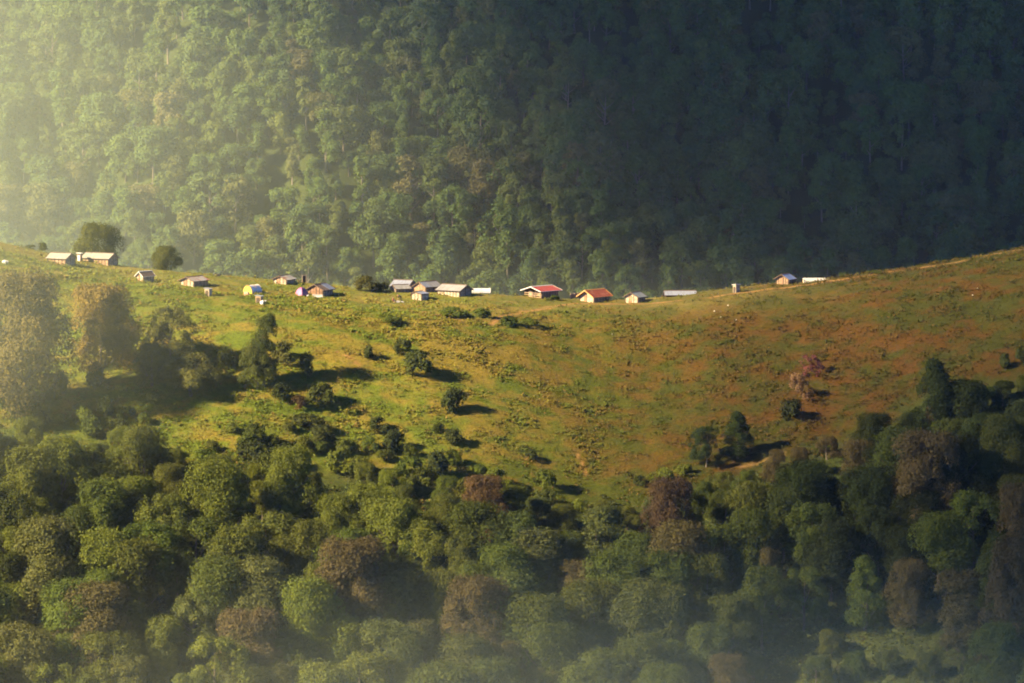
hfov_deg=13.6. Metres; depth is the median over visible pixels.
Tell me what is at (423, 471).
bush
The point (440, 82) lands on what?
forest tree
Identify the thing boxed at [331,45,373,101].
forest tree
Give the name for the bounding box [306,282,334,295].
wooden hut
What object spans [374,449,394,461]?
bush
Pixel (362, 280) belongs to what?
bush
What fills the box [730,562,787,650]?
broadleaf tree
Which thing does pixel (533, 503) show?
broadleaf tree
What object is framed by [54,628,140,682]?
broadleaf tree
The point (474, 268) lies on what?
forest tree
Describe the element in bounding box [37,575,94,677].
broadleaf tree
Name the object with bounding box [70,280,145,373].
broadleaf tree
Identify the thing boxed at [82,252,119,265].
wooden hut
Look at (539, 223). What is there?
forest tree
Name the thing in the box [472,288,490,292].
tunnel cover
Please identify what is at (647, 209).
forest tree
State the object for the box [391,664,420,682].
broadleaf tree
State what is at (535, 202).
forest tree
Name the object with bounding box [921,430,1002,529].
broadleaf tree
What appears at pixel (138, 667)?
broadleaf tree
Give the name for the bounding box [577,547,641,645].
broadleaf tree
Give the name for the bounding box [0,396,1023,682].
undergrowth
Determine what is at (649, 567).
broadleaf tree
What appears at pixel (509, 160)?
forest tree
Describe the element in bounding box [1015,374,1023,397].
broadleaf tree
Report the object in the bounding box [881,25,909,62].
forest tree
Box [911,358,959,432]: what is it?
broadleaf tree
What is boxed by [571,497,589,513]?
bush
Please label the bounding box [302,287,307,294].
door panel
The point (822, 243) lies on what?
forest tree
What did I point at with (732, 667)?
broadleaf tree
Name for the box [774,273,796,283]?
wooden hut
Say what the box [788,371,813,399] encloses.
bush
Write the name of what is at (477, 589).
broadleaf tree
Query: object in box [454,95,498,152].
forest tree
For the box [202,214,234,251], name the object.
forest tree
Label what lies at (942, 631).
broadleaf tree
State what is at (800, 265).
forest tree
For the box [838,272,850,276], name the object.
bush
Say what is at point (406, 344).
bush
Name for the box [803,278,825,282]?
covered pen
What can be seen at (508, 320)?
bush
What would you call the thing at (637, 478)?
bush
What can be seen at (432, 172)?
forest tree
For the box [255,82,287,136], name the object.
forest tree
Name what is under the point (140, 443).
broadleaf tree
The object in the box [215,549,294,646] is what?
broadleaf tree
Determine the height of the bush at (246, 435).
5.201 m
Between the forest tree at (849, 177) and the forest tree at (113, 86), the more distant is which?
the forest tree at (113, 86)
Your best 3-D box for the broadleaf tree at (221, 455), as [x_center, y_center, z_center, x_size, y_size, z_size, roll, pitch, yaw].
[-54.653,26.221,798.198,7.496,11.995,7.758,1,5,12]
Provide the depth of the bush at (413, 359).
844.47 m
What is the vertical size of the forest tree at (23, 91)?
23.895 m
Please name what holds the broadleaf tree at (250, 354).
on the hillside terrain at (274, 160)
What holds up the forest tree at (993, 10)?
on the hillside terrain at (274, 160)
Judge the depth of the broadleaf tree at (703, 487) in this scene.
813.35 m
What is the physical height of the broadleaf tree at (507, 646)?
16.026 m
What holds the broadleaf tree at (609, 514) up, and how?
on the hillside terrain at (274, 160)
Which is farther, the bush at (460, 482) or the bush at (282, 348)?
the bush at (282, 348)
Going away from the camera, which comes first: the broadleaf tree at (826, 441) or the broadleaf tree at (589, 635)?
the broadleaf tree at (589, 635)
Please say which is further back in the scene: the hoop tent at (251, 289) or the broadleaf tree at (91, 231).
the broadleaf tree at (91, 231)
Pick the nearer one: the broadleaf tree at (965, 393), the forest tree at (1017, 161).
the broadleaf tree at (965, 393)
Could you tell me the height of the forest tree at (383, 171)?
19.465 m
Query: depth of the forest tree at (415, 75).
1670.92 m
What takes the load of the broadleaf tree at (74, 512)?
on the hillside terrain at (274, 160)
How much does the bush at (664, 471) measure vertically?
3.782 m
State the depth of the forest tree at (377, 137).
1638.19 m
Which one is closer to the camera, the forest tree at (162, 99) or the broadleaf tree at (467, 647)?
the broadleaf tree at (467, 647)
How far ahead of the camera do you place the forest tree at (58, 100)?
1680.62 m
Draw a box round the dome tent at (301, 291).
[295,287,307,295]
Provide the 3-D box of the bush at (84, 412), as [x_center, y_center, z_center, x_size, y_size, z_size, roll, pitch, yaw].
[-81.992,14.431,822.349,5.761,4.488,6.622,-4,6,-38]
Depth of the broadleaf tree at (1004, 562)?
754.59 m
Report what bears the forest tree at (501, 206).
on the hillside terrain at (274, 160)
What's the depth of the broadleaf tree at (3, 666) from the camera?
735.38 m
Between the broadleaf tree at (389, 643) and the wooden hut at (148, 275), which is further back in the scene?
the wooden hut at (148, 275)
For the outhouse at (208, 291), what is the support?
on the hillside terrain at (274, 160)
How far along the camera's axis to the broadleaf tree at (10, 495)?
774.49 m
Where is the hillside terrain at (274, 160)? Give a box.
[0,0,1023,682]
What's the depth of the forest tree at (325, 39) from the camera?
1679.55 m
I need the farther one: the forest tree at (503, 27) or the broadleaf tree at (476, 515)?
the forest tree at (503, 27)
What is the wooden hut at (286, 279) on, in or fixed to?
on the hillside terrain at (274, 160)
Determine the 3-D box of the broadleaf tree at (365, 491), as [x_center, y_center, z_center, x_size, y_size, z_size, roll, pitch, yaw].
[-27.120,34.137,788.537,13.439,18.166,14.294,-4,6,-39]
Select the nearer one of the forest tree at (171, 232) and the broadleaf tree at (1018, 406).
the broadleaf tree at (1018, 406)
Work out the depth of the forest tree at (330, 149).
1636.98 m
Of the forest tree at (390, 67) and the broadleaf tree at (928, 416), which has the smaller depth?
the broadleaf tree at (928, 416)
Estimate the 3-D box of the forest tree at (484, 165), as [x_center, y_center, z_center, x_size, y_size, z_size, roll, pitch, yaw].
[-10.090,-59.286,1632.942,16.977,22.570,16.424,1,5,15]
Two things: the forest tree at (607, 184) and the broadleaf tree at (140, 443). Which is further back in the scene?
the forest tree at (607, 184)
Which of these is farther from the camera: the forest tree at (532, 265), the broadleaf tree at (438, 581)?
the forest tree at (532, 265)
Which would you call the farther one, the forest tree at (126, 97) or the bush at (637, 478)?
the forest tree at (126, 97)
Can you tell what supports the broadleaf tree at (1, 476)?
on the hillside terrain at (274, 160)
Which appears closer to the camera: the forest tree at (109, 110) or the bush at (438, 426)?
the bush at (438, 426)
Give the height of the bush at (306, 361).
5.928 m
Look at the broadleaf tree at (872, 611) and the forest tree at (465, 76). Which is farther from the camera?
the forest tree at (465, 76)
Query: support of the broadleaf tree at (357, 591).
on the hillside terrain at (274, 160)
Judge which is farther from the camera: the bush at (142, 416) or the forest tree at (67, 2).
the forest tree at (67, 2)
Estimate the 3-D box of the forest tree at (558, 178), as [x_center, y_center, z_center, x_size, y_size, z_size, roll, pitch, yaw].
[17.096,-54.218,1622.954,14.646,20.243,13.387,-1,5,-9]
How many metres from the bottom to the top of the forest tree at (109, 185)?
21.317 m
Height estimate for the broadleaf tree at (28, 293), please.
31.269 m
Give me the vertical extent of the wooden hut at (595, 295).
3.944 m
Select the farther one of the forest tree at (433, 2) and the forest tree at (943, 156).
the forest tree at (433, 2)
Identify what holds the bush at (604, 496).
on the hillside terrain at (274, 160)
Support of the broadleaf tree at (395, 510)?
on the hillside terrain at (274, 160)
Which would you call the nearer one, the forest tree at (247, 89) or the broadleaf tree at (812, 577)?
the broadleaf tree at (812, 577)
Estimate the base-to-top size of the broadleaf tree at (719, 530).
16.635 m
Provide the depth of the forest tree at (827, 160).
1641.43 m
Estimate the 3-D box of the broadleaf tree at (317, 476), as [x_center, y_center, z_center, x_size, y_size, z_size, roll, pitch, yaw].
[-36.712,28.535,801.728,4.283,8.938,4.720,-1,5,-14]
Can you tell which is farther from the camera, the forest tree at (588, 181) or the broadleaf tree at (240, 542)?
the forest tree at (588, 181)
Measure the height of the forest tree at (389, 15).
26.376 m
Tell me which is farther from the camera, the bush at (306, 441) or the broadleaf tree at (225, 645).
the bush at (306, 441)
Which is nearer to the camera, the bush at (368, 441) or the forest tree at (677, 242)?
the bush at (368, 441)
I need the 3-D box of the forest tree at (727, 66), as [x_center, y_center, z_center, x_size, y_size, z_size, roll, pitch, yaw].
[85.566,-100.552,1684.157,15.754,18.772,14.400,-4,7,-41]
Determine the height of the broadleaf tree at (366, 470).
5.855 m
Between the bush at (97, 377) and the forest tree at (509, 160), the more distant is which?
the forest tree at (509, 160)
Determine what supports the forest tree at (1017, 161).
on the hillside terrain at (274, 160)
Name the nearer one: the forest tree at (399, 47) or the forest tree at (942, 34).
the forest tree at (399, 47)
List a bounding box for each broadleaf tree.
[0,268,82,418]
[0,435,19,479]
[0,443,76,521]
[0,465,9,508]
[0,483,49,571]
[0,548,29,623]
[0,578,36,647]
[0,581,16,682]
[0,619,67,682]
[0,653,8,682]
[2,524,33,588]
[8,510,79,623]
[14,416,43,446]
[18,433,94,513]
[24,555,63,627]
[25,660,78,682]
[26,495,58,553]
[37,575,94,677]
[47,578,136,681]
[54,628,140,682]
[56,630,90,677]
[57,503,98,573]
[57,523,127,613]
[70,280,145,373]
[72,222,125,256]
[73,476,137,564]
[75,671,98,682]
[83,566,129,633]
[84,457,134,503]
[88,443,109,463]
[103,426,131,463]
[103,473,168,540]
[106,536,166,636]
[108,654,151,682]
[114,600,160,667]
[119,422,173,501]
[122,516,188,606]
[130,491,197,557]
[133,341,170,387]
[134,613,187,682]
[141,305,199,367]
[151,245,182,270]
[153,462,194,516]
[158,352,223,396]
[161,513,225,582]
[163,558,194,614]
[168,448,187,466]
[169,593,220,668]
[170,551,256,658]
[171,670,209,682]
[178,452,262,557]
[181,459,198,478]
[181,631,260,682]
[184,481,200,524]
[184,520,269,622]
[208,453,236,504]
[211,605,289,682]
[213,658,273,682]
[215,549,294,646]
[229,469,257,515]
[235,508,301,577]
[236,343,278,387]
[246,462,266,491]
[248,479,282,519]
[250,312,279,386]
[257,442,336,531]
[262,660,298,682]
[265,533,305,602]
[266,629,314,682]
[274,570,360,667]
[282,516,330,580]
[295,655,360,682]
[296,608,330,664]
[298,496,315,520]
[298,561,328,615]
[308,471,325,507]
[309,533,397,649]
[313,526,380,585]
[315,491,371,542]
[328,479,396,538]
[328,614,382,682]
[336,648,393,682]
[347,616,429,682]
[353,461,378,484]
[361,556,434,625]
[362,495,422,576]
[375,601,404,650]
[377,467,406,498]
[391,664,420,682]
[393,538,426,604]
[394,483,420,517]
[399,516,447,602]
[403,655,476,682]
[405,618,450,678]
[421,491,459,550]
[421,565,461,640]
[421,630,497,682]
[430,475,457,511]
[434,571,512,680]
[435,532,481,610]
[436,498,510,571]
[438,559,496,641]
[459,473,517,542]
[468,650,523,682]
[476,563,539,664]
[477,540,548,607]
[486,638,533,682]
[492,508,536,570]
[496,584,576,681]
[500,483,531,536]
[511,526,572,598]
[517,616,585,682]
[518,525,572,589]
[520,663,562,682]
[525,496,550,527]
[545,503,580,541]
[554,556,591,621]
[555,645,637,682]
[558,529,589,573]
[559,576,626,665]
[574,623,605,681]
[577,501,628,574]
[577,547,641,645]
[591,498,615,523]
[602,573,693,681]
[610,530,661,582]
[613,631,678,682]
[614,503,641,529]
[626,580,695,667]
[636,545,696,630]
[637,474,699,548]
[637,658,695,682]
[641,496,652,514]
[642,516,728,611]
[642,520,656,547]
[662,638,694,682]
[674,488,706,535]
[678,618,733,682]
[686,425,724,467]
[692,481,720,513]
[693,521,750,591]
[696,593,759,657]
[703,469,737,491]
[704,488,740,524]
[706,651,754,682]
[720,504,776,595]
[721,411,755,458]
[722,479,773,548]
[729,469,765,499]
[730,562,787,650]
[755,482,816,562]
[758,447,785,483]
[759,546,787,610]
[770,458,841,548]
[777,565,831,631]
[782,500,837,590]
[787,446,811,477]
[794,517,860,601]
[800,655,835,682]
[814,458,834,489]
[815,435,840,459]
[816,628,847,655]
[820,475,847,519]
[835,464,903,549]
[838,437,875,489]
[839,650,872,681]
[841,555,887,629]
[849,410,893,444]
[855,422,921,519]
[856,504,896,575]
[859,444,896,487]
[861,605,888,625]
[873,649,905,674]
[879,555,935,629]
[880,522,938,601]
[884,427,964,524]
[889,489,960,534]
[897,410,925,429]
[903,509,978,599]
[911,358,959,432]
[912,651,943,682]
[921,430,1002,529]
[922,407,941,432]
[927,376,1002,430]
[930,416,967,435]
[931,567,987,669]
[933,629,952,650]
[940,487,1008,569]
[957,647,982,669]
[959,412,995,472]
[959,448,1007,519]
[960,619,1023,682]
[970,531,1013,620]
[972,385,996,411]
[973,532,1023,662]
[979,412,1023,479]
[984,660,1023,682]
[985,472,1023,534]
[990,380,1015,407]
[995,480,1023,573]
[1002,398,1023,462]
[1008,479,1023,538]
[1009,591,1023,623]
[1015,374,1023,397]
[1015,659,1023,682]
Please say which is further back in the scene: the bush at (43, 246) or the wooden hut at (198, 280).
the bush at (43, 246)
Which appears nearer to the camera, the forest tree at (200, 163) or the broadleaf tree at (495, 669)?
the broadleaf tree at (495, 669)
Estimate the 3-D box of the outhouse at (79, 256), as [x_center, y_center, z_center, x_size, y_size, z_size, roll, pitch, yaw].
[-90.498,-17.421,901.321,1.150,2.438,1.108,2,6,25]
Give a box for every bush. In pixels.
[0,387,14,407]
[5,399,50,423]
[7,411,43,428]
[36,369,74,397]
[38,241,47,250]
[63,406,97,425]
[71,401,87,413]
[77,415,105,435]
[82,363,106,386]
[96,395,114,415]
[105,417,134,437]
[115,406,135,419]
[137,412,152,423]
[143,390,163,404]
[192,446,218,460]
[205,439,218,449]
[215,349,236,366]
[228,421,239,432]
[235,431,267,453]
[235,437,274,466]
[240,421,270,442]
[267,432,279,446]
[270,340,293,365]
[271,381,290,400]
[283,420,295,431]
[286,412,326,428]
[288,395,306,408]
[290,435,312,447]
[298,350,314,378]
[305,382,335,408]
[310,424,336,443]
[313,440,330,454]
[325,448,355,474]
[332,437,352,454]
[350,453,371,466]
[353,275,382,290]
[361,435,382,452]
[363,344,373,357]
[367,415,390,431]
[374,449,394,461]
[378,282,390,291]
[378,428,405,454]
[380,316,404,323]
[392,338,411,355]
[393,456,425,476]
[402,349,435,375]
[402,443,419,457]
[410,465,433,489]
[427,448,450,475]
[430,422,444,432]
[435,386,466,413]
[438,306,469,316]
[444,427,463,443]
[444,447,464,465]
[452,477,468,492]
[472,307,496,317]
[472,464,488,474]
[484,465,513,484]
[498,314,520,326]
[522,317,539,325]
[525,447,537,460]
[531,486,560,503]
[532,466,556,487]
[546,295,559,300]
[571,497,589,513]
[589,493,612,509]
[633,474,645,485]
[646,467,673,481]
[673,463,693,475]
[778,396,803,420]
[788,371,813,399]
[800,354,824,376]
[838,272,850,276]
[866,269,887,273]
[998,351,1010,367]
[1014,346,1023,365]
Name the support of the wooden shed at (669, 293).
on the hillside terrain at (274, 160)
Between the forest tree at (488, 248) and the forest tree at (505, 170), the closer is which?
the forest tree at (488, 248)
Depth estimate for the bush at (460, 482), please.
812.03 m
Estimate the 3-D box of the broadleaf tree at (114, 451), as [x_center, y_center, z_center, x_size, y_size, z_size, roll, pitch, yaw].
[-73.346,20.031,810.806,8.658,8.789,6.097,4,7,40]
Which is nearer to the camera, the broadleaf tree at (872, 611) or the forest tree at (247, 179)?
the broadleaf tree at (872, 611)
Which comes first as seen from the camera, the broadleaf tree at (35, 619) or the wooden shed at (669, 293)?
the broadleaf tree at (35, 619)
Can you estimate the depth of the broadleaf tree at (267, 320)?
834.54 m
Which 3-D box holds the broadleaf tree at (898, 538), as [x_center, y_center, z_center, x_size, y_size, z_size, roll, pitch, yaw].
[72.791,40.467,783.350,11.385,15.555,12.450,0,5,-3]
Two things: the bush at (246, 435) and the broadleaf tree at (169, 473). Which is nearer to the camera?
the broadleaf tree at (169, 473)
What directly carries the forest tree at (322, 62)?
on the hillside terrain at (274, 160)
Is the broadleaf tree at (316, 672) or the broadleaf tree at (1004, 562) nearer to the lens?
the broadleaf tree at (316, 672)
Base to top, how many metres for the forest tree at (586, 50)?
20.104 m
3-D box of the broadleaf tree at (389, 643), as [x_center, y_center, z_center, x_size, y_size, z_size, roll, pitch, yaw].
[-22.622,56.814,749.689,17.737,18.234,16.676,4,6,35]
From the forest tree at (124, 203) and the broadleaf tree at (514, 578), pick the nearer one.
the broadleaf tree at (514, 578)
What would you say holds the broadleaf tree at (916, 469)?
on the hillside terrain at (274, 160)
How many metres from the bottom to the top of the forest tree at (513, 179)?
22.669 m
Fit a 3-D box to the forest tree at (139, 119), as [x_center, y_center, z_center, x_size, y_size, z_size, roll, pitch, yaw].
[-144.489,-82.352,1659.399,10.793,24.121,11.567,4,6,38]
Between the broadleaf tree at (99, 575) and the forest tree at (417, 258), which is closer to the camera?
the broadleaf tree at (99, 575)
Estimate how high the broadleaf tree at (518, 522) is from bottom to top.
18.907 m
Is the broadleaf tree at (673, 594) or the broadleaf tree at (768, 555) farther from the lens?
the broadleaf tree at (768, 555)
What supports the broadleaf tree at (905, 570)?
on the hillside terrain at (274, 160)
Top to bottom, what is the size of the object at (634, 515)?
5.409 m
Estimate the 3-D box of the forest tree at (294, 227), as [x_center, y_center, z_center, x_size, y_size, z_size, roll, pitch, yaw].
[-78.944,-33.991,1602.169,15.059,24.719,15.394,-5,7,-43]
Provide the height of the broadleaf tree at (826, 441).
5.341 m
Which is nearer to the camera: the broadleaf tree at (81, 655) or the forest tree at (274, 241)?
the broadleaf tree at (81, 655)
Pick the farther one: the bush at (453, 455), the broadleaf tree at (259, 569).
the bush at (453, 455)
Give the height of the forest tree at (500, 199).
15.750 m
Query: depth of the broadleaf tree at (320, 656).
754.35 m
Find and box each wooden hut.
[45,252,76,265]
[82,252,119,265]
[134,270,155,281]
[177,275,209,286]
[271,274,296,284]
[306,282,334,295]
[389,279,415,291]
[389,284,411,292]
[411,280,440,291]
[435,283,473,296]
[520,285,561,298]
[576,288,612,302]
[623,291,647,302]
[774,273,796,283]
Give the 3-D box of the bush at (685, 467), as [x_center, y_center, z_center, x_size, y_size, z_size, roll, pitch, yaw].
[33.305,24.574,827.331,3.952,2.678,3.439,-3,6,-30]
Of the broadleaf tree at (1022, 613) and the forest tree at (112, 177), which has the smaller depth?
the broadleaf tree at (1022, 613)
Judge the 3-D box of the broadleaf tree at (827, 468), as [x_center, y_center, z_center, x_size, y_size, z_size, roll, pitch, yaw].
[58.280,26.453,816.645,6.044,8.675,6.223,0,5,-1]
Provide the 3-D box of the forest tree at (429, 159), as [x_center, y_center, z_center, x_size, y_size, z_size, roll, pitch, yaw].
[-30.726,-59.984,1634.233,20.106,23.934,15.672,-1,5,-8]
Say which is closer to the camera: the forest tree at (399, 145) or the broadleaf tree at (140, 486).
the broadleaf tree at (140, 486)
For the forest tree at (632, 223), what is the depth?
1606.30 m
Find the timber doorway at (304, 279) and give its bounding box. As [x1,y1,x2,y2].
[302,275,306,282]
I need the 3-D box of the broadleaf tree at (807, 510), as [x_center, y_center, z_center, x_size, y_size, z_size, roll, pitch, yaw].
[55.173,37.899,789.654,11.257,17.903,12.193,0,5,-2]
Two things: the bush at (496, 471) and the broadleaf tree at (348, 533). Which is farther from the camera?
the bush at (496, 471)
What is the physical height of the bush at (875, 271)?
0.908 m
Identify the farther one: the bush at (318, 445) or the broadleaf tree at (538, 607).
the bush at (318, 445)
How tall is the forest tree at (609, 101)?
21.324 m
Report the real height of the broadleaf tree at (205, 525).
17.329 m
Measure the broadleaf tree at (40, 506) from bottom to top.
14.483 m
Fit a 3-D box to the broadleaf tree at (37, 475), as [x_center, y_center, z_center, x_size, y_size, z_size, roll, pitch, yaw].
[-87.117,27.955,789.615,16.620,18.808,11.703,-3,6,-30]
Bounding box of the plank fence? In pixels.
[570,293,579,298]
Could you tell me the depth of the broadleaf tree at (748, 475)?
813.19 m
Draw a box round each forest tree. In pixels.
[0,7,30,47]
[0,80,28,113]
[4,130,38,182]
[7,82,37,131]
[23,0,58,54]
[32,16,73,67]
[45,2,96,56]
[48,65,76,138]
[49,18,78,55]
[55,0,78,38]
[56,160,87,200]
[61,119,102,179]
[64,219,94,259]
[68,68,103,119]
[71,50,96,79]
[74,93,104,131]
[75,4,106,47]
[77,27,110,53]
[78,214,102,242]
[80,15,123,66]
[81,118,120,167]
[86,89,129,146]
[86,178,116,219]
[90,187,123,224]
[91,222,122,251]
[94,71,122,105]
[95,171,118,205]
[96,8,123,36]
[102,130,142,182]
[106,12,132,47]
[108,185,145,236]
[116,88,151,120]
[118,52,159,108]
[123,97,150,144]
[128,183,160,222]
[130,122,178,183]
[148,224,183,271]
[150,90,188,137]
[155,0,181,64]
[166,204,216,264]
[168,184,198,216]
[173,135,204,174]
[174,25,219,74]
[178,59,206,94]
[181,150,223,193]
[183,4,227,47]
[187,168,227,219]
[198,119,225,152]
[201,237,236,271]
[202,67,235,105]
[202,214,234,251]
[213,174,255,232]
[214,56,242,85]
[217,101,258,143]
[218,23,264,80]
[218,142,251,173]
[222,173,256,202]
[230,79,266,128]
[231,56,262,91]
[249,64,269,80]
[251,215,283,250]
[252,66,283,114]
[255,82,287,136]
[256,232,291,277]
[265,185,301,236]
[267,111,293,153]
[268,50,301,101]
[271,78,299,121]
[277,218,320,276]
[289,48,316,93]
[290,202,322,239]
[293,13,329,50]
[294,22,338,56]
[303,90,336,120]
[303,175,334,222]
[307,47,346,91]
[307,222,330,252]
[309,4,350,41]
[313,72,354,119]
[314,102,373,153]
[314,108,344,171]
[317,225,343,280]
[321,0,343,27]
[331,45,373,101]
[350,13,381,60]
[350,205,396,267]
[352,5,382,29]
[362,196,393,222]
[365,100,397,133]
[365,129,388,181]
[368,53,389,84]
[369,8,401,58]
[369,150,406,191]
[371,34,418,77]
[372,60,406,92]
[373,243,414,282]
[374,75,406,108]
[377,189,413,228]
[381,231,411,274]
[383,4,413,40]
[387,135,423,177]
[388,137,408,180]
[390,154,424,220]
[394,54,425,94]
[397,70,427,117]
[400,226,427,270]
[408,152,454,200]
[409,0,444,27]
[409,252,429,278]
[412,134,432,174]
[418,34,442,86]
[419,86,450,135]
[421,163,449,225]
[425,134,451,170]
[428,65,458,109]
[431,186,479,229]
[435,92,473,131]
[436,183,474,236]
[442,144,485,189]
[443,233,473,274]
[445,63,493,120]
[446,123,484,179]
[447,193,483,236]
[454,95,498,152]
[455,20,484,63]
[460,260,493,284]
[461,147,500,198]
[466,156,502,203]
[467,239,505,274]
[471,201,518,257]
[472,23,504,49]
[481,160,513,202]
[484,112,507,149]
[485,23,518,54]
[492,186,516,212]
[494,155,523,194]
[497,119,524,157]
[497,170,536,225]
[511,203,538,242]
[511,247,549,285]
[513,188,549,219]
[526,217,552,272]
[540,171,576,206]
[541,237,578,291]
[543,217,581,258]
[545,135,583,172]
[548,52,584,98]
[549,68,586,107]
[550,183,594,225]
[560,158,597,207]
[561,141,590,185]
[568,40,601,86]
[579,226,608,259]
[584,249,621,292]
[585,76,625,129]
[588,188,610,228]
[593,219,631,260]
[594,0,626,42]
[595,176,621,215]
[596,90,627,125]
[609,215,651,264]
[612,263,643,299]
[625,233,651,287]
[634,200,661,238]
[650,205,686,262]
[655,231,700,288]
[658,250,680,296]
[673,198,713,235]
[693,214,730,244]
[715,205,750,250]
[717,61,748,91]
[770,68,807,124]
[774,125,801,169]
[777,68,805,104]
[784,232,817,281]
[792,234,841,282]
[795,5,834,39]
[805,166,841,222]
[807,151,846,198]
[823,169,863,211]
[832,156,876,198]
[847,91,880,129]
[857,102,882,167]
[878,103,923,170]
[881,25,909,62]
[881,80,937,137]
[885,23,927,79]
[890,235,919,268]
[907,136,960,192]
[930,0,954,57]
[954,0,990,62]
[956,122,998,170]
[958,76,1001,124]
[971,0,1006,58]
[995,153,1023,198]
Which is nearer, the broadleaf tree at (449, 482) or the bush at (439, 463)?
the broadleaf tree at (449, 482)
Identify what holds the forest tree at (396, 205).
on the hillside terrain at (274, 160)
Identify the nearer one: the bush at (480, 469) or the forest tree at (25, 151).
the bush at (480, 469)
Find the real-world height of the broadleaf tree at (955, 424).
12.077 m
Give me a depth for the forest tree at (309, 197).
1616.64 m
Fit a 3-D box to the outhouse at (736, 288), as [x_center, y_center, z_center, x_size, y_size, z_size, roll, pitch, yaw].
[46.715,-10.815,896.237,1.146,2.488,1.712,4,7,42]
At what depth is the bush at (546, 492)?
812.90 m
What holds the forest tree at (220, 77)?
on the hillside terrain at (274, 160)
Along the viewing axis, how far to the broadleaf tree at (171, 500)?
777.89 m
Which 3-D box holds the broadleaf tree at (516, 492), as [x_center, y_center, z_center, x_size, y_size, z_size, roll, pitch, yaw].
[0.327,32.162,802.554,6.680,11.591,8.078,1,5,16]
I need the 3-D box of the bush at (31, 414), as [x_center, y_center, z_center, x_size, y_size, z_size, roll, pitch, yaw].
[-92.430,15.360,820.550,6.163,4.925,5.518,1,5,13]
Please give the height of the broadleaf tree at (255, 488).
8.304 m
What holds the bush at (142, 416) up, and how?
on the hillside terrain at (274, 160)
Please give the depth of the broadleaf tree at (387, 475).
807.52 m
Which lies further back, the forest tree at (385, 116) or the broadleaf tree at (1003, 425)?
the forest tree at (385, 116)
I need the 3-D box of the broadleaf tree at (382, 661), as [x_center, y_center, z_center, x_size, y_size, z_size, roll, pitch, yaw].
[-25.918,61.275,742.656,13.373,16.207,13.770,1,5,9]
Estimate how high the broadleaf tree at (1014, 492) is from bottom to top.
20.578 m
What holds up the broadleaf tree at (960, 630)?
on the hillside terrain at (274, 160)
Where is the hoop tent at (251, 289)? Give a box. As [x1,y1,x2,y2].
[243,284,261,293]
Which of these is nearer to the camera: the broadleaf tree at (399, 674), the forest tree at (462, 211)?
the broadleaf tree at (399, 674)
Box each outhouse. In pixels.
[77,252,82,260]
[204,287,212,296]
[254,295,262,302]
[732,284,740,292]
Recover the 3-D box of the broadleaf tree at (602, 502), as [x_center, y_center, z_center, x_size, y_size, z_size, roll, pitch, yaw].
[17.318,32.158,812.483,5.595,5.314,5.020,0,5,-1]
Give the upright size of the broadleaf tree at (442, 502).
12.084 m
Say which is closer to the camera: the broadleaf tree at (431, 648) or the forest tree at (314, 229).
the broadleaf tree at (431, 648)
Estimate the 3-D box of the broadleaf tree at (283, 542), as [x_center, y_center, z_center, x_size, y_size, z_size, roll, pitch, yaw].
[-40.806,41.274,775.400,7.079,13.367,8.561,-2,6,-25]
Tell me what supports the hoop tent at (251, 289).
on the hillside terrain at (274, 160)
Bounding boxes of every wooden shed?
[410,290,429,300]
[663,290,696,296]
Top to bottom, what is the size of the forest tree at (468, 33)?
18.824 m
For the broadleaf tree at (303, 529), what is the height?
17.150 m
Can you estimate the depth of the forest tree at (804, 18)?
1719.66 m
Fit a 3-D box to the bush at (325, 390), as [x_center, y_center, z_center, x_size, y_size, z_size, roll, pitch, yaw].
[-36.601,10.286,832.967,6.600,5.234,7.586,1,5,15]
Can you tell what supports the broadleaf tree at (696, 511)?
on the hillside terrain at (274, 160)
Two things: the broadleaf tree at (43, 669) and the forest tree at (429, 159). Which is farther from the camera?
the forest tree at (429, 159)
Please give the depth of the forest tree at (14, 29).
1727.06 m
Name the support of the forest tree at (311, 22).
on the hillside terrain at (274, 160)
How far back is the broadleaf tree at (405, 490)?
801.12 m
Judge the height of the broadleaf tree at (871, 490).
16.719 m
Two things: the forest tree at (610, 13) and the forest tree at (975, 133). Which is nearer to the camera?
the forest tree at (975, 133)
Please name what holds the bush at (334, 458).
on the hillside terrain at (274, 160)
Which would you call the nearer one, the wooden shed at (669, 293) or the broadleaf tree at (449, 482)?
the broadleaf tree at (449, 482)
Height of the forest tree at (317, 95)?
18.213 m
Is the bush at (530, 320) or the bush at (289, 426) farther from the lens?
the bush at (530, 320)
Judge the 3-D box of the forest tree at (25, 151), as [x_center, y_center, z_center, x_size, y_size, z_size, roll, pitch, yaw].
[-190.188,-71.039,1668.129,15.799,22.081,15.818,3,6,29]
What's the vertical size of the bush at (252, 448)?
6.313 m
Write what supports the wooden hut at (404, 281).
on the hillside terrain at (274, 160)

